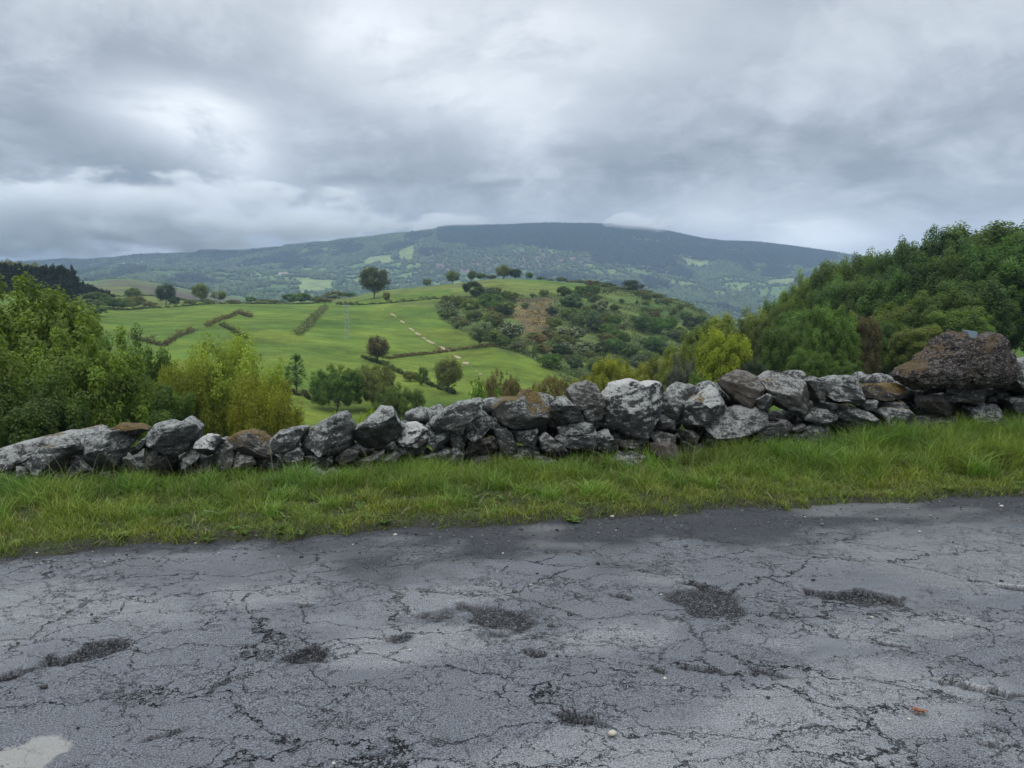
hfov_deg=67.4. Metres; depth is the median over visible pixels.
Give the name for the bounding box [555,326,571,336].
shrub
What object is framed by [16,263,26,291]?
conifer
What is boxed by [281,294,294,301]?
shrub
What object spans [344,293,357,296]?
tree
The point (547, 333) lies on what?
shrub
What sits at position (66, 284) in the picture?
conifer
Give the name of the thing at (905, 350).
tree
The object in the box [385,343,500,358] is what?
hedge
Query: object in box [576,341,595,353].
shrub
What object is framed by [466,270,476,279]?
tree
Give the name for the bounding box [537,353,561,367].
shrub
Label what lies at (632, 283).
shrub
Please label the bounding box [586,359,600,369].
shrub
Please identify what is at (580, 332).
shrub
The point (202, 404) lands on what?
tree
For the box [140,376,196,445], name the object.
tree
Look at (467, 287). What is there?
shrub
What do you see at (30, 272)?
conifer
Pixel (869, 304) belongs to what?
tree
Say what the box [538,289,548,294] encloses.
shrub
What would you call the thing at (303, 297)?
shrub
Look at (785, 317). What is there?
tree
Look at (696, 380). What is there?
tree
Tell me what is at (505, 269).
tree
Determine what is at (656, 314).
shrub
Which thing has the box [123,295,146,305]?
shrub
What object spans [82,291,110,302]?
tree
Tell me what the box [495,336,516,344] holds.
shrub
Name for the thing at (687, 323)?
shrub
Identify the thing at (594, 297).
shrub
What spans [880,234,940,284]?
tree
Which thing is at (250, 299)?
shrub
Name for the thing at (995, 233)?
tree
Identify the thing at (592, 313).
shrub
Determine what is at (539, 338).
shrub
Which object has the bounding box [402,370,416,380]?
shrub
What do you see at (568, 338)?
shrub
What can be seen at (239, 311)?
hedge
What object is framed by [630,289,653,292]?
shrub
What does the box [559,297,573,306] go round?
shrub
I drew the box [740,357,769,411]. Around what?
shrub
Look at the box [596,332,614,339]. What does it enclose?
shrub
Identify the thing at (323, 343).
ground
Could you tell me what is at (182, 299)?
hedge
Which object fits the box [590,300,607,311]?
shrub
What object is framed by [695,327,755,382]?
tree
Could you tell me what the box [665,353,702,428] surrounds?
tree
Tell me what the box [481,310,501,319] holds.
shrub
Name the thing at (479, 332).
tree
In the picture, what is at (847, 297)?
tree
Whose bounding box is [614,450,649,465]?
loose stone
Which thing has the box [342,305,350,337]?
lattice mast
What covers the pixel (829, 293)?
tree
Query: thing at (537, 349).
shrub
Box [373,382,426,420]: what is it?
tree
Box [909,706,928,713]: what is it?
dead leaves
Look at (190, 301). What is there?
tree
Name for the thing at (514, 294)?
shrub
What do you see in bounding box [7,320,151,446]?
tree
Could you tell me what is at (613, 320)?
shrub
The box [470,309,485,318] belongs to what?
shrub
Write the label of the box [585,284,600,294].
shrub
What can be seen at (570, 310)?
shrub
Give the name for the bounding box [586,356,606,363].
shrub
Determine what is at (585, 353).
shrub
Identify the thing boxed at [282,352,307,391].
tree
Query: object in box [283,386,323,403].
hedge
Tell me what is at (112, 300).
shrub
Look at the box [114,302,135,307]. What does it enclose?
shrub
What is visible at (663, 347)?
shrub
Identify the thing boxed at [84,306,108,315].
shrub
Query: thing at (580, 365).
shrub
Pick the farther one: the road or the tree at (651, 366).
the tree at (651, 366)
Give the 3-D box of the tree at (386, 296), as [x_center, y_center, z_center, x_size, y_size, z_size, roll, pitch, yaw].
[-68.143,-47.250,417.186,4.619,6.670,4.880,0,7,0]
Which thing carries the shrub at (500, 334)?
on the ground at (323, 343)
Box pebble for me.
[607,730,616,735]
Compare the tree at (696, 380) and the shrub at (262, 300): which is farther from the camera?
the shrub at (262, 300)
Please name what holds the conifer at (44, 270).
on the ground at (323, 343)
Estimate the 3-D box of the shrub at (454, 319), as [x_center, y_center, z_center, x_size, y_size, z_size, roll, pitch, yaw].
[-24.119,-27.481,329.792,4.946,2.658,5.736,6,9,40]
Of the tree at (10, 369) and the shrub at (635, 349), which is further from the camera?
the shrub at (635, 349)
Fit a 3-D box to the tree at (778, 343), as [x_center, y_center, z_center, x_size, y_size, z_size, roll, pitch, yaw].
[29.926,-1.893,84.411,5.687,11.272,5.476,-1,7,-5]
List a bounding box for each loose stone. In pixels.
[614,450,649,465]
[649,441,678,463]
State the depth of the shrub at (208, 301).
435.35 m
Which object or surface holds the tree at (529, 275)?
on the ground at (323, 343)
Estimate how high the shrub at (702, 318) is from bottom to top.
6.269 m
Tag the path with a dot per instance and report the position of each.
(443, 348)
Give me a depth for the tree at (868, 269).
133.35 m
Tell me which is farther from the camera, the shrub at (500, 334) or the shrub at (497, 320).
the shrub at (497, 320)
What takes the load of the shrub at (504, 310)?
on the ground at (323, 343)
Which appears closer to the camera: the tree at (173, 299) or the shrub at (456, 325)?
the shrub at (456, 325)
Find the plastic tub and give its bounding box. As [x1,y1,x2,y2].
[962,330,977,337]
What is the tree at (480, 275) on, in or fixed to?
on the ground at (323, 343)
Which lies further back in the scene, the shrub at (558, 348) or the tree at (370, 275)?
the tree at (370, 275)
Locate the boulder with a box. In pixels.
[889,329,1021,390]
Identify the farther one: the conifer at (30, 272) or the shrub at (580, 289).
the shrub at (580, 289)
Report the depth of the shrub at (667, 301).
443.54 m
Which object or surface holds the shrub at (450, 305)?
on the ground at (323, 343)
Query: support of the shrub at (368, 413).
on the ground at (323, 343)
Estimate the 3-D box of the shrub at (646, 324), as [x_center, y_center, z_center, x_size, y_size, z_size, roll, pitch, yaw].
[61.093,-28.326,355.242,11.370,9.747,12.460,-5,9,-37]
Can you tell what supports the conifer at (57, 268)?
on the ground at (323, 343)
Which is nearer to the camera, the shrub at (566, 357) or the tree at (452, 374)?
the tree at (452, 374)
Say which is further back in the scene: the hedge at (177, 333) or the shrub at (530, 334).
the shrub at (530, 334)
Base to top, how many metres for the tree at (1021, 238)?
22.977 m
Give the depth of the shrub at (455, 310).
350.25 m
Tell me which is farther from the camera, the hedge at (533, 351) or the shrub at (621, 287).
the shrub at (621, 287)
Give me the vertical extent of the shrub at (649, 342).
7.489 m
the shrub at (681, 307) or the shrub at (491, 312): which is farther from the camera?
the shrub at (681, 307)
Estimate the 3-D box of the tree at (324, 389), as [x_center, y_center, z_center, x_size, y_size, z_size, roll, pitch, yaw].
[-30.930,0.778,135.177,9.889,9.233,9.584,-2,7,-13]
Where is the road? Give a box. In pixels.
[0,495,1023,767]
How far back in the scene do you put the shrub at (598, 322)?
330.06 m
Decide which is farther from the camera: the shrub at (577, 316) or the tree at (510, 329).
the shrub at (577, 316)
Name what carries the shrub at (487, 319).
on the ground at (323, 343)
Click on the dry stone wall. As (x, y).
(733, 405)
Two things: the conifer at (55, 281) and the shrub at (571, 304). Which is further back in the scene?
the shrub at (571, 304)
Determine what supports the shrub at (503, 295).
on the ground at (323, 343)
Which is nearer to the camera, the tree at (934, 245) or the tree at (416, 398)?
the tree at (416, 398)
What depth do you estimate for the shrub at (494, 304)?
351.44 m
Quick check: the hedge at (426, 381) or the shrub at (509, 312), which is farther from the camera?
the shrub at (509, 312)
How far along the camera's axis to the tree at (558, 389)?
111.77 m
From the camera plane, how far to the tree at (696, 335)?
145.23 m
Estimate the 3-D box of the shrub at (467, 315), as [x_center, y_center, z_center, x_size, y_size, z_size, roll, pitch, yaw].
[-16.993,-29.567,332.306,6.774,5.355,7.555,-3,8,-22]
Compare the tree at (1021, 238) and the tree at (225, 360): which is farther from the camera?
the tree at (1021, 238)
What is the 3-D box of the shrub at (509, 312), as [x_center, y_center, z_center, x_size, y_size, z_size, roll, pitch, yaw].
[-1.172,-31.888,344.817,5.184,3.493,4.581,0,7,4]
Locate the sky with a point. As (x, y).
(130, 127)
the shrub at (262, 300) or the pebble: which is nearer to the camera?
the pebble
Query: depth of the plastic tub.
7.54 m
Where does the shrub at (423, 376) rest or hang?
on the ground at (323, 343)
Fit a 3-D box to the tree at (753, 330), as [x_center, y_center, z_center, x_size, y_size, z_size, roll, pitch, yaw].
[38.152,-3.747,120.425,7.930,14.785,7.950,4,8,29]
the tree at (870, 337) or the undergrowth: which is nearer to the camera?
the tree at (870, 337)
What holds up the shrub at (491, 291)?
on the ground at (323, 343)
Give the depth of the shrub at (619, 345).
294.99 m
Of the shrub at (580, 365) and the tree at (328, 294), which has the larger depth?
the tree at (328, 294)
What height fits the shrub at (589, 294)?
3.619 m
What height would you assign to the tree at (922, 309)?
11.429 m
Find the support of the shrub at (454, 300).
on the ground at (323, 343)
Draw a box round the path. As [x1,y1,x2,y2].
[381,309,480,374]
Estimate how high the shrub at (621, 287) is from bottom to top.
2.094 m
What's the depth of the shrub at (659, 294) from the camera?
477.01 m
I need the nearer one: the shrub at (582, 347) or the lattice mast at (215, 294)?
the shrub at (582, 347)
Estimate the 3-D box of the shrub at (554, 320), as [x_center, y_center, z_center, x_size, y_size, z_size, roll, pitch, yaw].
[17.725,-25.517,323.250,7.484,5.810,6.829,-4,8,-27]
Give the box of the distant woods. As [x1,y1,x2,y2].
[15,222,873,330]
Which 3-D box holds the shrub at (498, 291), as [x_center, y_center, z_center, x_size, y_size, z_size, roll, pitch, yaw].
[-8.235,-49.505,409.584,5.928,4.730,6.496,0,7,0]
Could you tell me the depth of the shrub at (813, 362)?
69.31 m
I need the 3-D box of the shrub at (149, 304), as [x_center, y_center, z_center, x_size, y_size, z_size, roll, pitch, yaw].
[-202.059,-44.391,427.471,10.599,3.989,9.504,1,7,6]
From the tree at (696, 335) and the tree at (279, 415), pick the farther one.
the tree at (696, 335)
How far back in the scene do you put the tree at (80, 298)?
119.18 m
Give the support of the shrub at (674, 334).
on the ground at (323, 343)
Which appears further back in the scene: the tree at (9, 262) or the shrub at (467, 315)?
the tree at (9, 262)
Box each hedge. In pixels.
[104,301,320,309]
[118,293,209,300]
[127,326,198,345]
[203,308,252,325]
[218,321,248,338]
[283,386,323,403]
[288,304,330,334]
[335,295,454,304]
[361,355,457,394]
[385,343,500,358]
[516,347,569,372]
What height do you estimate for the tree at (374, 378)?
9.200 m
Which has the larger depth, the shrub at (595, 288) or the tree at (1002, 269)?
the shrub at (595, 288)
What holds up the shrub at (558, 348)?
on the ground at (323, 343)
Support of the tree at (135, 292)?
on the ground at (323, 343)
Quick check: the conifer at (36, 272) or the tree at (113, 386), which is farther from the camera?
the conifer at (36, 272)
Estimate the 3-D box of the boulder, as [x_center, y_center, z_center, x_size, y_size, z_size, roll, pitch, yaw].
[4.442,-0.234,7.683,1.316,0.621,0.574,-1,7,-9]
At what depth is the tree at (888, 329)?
86.57 m
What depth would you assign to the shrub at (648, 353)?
286.88 m
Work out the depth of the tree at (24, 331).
45.78 m
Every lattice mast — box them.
[215,285,218,303]
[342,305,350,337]
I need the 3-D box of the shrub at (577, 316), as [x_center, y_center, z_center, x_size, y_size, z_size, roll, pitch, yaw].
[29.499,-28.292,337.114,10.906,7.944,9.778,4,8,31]
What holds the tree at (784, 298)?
on the ground at (323, 343)
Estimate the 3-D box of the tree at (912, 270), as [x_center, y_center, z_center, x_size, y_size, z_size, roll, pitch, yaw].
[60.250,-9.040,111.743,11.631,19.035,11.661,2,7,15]
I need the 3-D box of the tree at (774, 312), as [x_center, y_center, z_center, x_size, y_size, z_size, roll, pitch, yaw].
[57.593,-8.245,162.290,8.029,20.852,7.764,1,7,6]
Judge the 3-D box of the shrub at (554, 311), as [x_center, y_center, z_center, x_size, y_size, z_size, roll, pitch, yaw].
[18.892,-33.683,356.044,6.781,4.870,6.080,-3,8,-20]
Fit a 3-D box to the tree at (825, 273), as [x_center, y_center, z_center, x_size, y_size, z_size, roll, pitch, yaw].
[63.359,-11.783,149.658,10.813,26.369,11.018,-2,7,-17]
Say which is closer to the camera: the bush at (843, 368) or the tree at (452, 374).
the bush at (843, 368)
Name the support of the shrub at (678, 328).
on the ground at (323, 343)
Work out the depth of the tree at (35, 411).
32.68 m
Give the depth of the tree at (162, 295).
464.18 m
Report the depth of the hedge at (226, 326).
260.74 m
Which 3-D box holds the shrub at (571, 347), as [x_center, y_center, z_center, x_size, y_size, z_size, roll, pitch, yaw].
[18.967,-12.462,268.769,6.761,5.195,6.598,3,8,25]
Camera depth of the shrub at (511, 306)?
360.57 m
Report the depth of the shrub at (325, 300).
456.41 m
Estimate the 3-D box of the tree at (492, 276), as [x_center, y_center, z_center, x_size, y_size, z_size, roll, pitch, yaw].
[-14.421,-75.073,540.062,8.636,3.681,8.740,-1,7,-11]
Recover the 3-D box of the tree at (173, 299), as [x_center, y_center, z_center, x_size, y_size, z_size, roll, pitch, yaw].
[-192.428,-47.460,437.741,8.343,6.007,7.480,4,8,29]
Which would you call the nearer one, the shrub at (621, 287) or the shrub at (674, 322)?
the shrub at (674, 322)
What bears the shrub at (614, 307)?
on the ground at (323, 343)
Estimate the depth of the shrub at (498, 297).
380.09 m
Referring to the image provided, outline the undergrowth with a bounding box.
[434,285,712,383]
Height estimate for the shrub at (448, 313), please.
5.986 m
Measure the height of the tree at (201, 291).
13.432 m
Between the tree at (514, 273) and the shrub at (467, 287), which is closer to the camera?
the shrub at (467, 287)
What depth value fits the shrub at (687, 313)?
409.78 m
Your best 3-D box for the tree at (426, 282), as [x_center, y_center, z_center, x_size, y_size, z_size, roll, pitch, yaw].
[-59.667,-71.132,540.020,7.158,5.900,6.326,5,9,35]
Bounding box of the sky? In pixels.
[0,0,1023,261]
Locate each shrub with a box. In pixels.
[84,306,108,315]
[100,297,130,306]
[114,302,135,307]
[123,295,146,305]
[140,302,156,306]
[200,300,217,302]
[223,300,240,302]
[245,296,256,301]
[255,299,270,303]
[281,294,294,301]
[290,293,311,301]
[311,296,322,301]
[316,298,332,302]
[358,401,374,422]
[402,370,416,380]
[415,365,428,385]
[436,306,452,317]
[440,301,453,308]
[441,295,450,300]
[448,308,459,314]
[449,295,462,307]
[449,317,460,321]
[452,322,459,327]
[460,298,480,310]
[461,280,484,296]
[465,310,476,318]
[468,376,502,398]
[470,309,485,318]
[476,316,495,325]
[477,293,496,306]
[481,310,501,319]
[483,287,497,294]
[485,301,503,310]
[486,328,503,343]
[487,312,504,324]
[490,293,501,300]
[492,287,501,293]
[493,305,508,314]
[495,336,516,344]
[500,290,512,299]
[504,292,519,299]
[504,302,516,309]
[507,309,513,314]
[507,341,527,349]
[521,303,528,308]
[525,332,538,337]
[530,334,547,342]
[533,345,542,352]
[534,343,553,353]
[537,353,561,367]
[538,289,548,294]
[541,329,558,338]
[545,306,558,314]
[545,317,562,329]
[549,344,571,353]
[552,334,572,343]
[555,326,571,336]
[556,277,567,281]
[557,285,571,295]
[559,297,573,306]
[560,307,579,317]
[561,341,576,354]
[562,299,576,306]
[563,354,571,359]
[564,293,582,305]
[567,326,585,339]
[567,357,583,368]
[569,311,590,325]
[571,285,586,294]
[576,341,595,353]
[582,309,601,320]
[582,351,595,357]
[583,292,594,296]
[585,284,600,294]
[586,280,594,285]
[586,295,601,301]
[586,319,603,332]
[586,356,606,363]
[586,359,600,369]
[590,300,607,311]
[593,340,611,354]
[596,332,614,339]
[597,323,620,337]
[598,282,616,286]
[600,311,610,318]
[603,338,623,352]
[604,314,622,323]
[606,287,615,291]
[610,304,618,310]
[613,286,630,288]
[614,332,634,342]
[619,343,640,357]
[621,279,644,290]
[628,353,648,366]
[629,312,655,331]
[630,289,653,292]
[638,351,658,362]
[643,335,663,351]
[646,311,660,317]
[648,316,669,332]
[650,293,665,296]
[653,341,671,353]
[660,298,673,303]
[660,316,679,327]
[660,336,668,341]
[668,329,682,338]
[669,326,688,334]
[675,304,684,309]
[678,311,692,318]
[682,316,700,326]
[693,315,706,323]
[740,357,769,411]
[785,344,832,377]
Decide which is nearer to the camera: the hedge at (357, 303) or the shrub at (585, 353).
the shrub at (585, 353)
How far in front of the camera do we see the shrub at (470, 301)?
355.86 m
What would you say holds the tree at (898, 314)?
on the ground at (323, 343)
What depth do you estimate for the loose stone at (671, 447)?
7.00 m
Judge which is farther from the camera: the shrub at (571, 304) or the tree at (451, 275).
the tree at (451, 275)
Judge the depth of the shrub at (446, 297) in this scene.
392.86 m
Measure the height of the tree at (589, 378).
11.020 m
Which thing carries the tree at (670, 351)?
on the ground at (323, 343)
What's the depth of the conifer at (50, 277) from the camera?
356.22 m
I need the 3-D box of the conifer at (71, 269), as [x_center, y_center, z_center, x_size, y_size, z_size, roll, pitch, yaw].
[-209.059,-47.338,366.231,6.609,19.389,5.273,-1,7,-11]
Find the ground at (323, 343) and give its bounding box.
[0,234,1023,449]
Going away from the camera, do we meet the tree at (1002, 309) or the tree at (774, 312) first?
the tree at (1002, 309)
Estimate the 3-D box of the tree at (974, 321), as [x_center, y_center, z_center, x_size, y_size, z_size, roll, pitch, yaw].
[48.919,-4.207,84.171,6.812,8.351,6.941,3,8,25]
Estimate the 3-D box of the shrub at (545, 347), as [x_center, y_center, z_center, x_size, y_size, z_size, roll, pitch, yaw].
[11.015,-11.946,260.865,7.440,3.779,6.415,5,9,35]
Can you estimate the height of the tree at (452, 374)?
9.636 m
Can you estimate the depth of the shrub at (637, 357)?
280.49 m
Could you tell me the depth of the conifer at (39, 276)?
333.87 m
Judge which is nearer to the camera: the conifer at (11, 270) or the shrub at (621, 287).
the conifer at (11, 270)
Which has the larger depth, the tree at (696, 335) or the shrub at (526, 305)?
the shrub at (526, 305)
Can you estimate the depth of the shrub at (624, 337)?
318.37 m
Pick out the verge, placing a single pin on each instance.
(86, 546)
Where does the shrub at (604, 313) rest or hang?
on the ground at (323, 343)
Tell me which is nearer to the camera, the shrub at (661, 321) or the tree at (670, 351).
the tree at (670, 351)
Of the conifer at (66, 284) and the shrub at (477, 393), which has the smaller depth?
the shrub at (477, 393)
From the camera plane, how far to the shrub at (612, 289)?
454.59 m
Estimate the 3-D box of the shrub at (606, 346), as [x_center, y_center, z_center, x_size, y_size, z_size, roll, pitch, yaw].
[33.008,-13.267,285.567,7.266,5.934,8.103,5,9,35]
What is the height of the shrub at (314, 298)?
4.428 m
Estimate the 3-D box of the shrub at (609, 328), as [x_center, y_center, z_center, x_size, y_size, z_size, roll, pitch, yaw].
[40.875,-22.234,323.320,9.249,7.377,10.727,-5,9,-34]
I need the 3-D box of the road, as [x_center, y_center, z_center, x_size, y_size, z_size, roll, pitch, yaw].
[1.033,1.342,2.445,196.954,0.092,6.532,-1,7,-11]
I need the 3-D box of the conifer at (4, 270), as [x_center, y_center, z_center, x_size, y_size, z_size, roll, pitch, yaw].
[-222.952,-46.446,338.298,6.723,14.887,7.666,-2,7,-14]
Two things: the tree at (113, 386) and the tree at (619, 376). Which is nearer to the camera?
the tree at (113, 386)
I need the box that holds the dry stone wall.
[0,357,1023,483]
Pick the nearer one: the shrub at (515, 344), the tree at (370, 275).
the shrub at (515, 344)
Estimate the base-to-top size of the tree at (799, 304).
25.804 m
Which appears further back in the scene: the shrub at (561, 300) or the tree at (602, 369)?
the shrub at (561, 300)
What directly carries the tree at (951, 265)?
on the ground at (323, 343)
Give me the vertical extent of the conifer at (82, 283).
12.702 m
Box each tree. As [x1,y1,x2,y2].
[0,268,102,420]
[0,328,33,439]
[0,370,94,447]
[2,258,13,265]
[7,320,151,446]
[65,294,109,345]
[71,298,105,307]
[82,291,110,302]
[98,322,177,388]
[124,287,141,297]
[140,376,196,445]
[149,354,228,446]
[153,324,293,437]
[154,283,176,304]
[168,295,180,304]
[181,299,197,304]
[191,282,209,300]
[209,290,226,301]
[225,365,304,436]
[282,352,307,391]
[307,362,364,410]
[322,291,345,298]
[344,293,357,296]
[351,363,397,406]
[358,265,391,298]
[366,335,390,361]
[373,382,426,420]
[382,291,389,302]
[422,279,431,285]
[434,355,463,393]
[444,269,460,283]
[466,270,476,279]
[467,319,492,345]
[476,273,487,278]
[481,367,521,431]
[486,275,496,279]
[493,321,525,337]
[495,264,512,278]
[508,268,521,278]
[525,272,533,278]
[525,374,569,398]
[567,374,602,398]
[591,354,636,390]
[614,359,649,381]
[641,353,682,391]
[657,335,703,378]
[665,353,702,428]
[680,319,730,373]
[681,371,710,429]
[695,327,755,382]
[704,305,767,361]
[732,313,776,375]
[757,315,804,371]
[758,297,779,320]
[768,296,795,370]
[772,308,812,361]
[775,278,807,309]
[791,266,823,316]
[801,301,861,372]
[806,274,864,348]
[808,256,854,312]
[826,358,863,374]
[829,246,885,286]
[834,271,888,349]
[835,309,883,374]
[854,269,923,321]
[859,241,909,291]
[859,318,912,374]
[869,300,916,364]
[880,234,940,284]
[885,255,951,307]
[885,323,943,365]
[902,288,993,349]
[903,224,977,276]
[920,246,1016,313]
[928,307,995,334]
[935,277,1021,338]
[938,219,1023,336]
[943,235,1023,353]
[1010,222,1023,335]
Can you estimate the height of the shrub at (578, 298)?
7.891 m
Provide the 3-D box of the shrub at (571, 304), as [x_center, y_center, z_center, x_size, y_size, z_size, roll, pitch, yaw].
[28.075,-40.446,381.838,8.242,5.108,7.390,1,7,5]
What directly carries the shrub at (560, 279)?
on the ground at (323, 343)
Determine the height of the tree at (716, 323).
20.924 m
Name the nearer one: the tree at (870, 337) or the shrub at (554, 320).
the tree at (870, 337)
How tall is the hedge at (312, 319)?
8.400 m
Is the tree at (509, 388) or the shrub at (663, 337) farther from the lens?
the shrub at (663, 337)
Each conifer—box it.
[0,262,11,293]
[7,264,20,293]
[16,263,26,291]
[25,265,31,292]
[30,266,35,286]
[30,267,38,296]
[36,266,45,293]
[41,265,46,283]
[45,265,58,291]
[52,263,59,286]
[55,265,60,281]
[57,266,76,300]
[67,264,80,301]
[70,268,82,301]
[81,281,85,302]
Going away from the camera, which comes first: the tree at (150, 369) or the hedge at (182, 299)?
the tree at (150, 369)
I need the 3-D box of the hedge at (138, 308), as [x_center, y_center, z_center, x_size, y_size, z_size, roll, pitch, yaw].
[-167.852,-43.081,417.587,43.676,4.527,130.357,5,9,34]
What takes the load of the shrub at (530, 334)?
on the ground at (323, 343)
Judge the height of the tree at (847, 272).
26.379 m
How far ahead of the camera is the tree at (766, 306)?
178.04 m
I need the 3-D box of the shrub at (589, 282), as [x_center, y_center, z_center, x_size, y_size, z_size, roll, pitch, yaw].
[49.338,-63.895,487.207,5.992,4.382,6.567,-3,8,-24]
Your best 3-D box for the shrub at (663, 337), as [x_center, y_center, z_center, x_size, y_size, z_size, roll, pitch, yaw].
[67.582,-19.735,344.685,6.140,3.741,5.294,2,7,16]
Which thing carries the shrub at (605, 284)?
on the ground at (323, 343)
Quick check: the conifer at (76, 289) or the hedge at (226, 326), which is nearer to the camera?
the hedge at (226, 326)
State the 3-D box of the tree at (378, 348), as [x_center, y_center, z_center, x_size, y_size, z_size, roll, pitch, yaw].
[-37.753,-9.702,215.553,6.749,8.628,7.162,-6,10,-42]
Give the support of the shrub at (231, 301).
on the ground at (323, 343)
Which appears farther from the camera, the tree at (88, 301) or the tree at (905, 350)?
the tree at (88, 301)
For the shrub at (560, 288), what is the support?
on the ground at (323, 343)
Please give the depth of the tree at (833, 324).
74.80 m
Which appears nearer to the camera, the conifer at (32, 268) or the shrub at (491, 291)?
the conifer at (32, 268)
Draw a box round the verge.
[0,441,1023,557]
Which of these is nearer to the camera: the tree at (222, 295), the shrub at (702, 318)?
the shrub at (702, 318)
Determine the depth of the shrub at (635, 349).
291.22 m
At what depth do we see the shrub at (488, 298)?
367.42 m

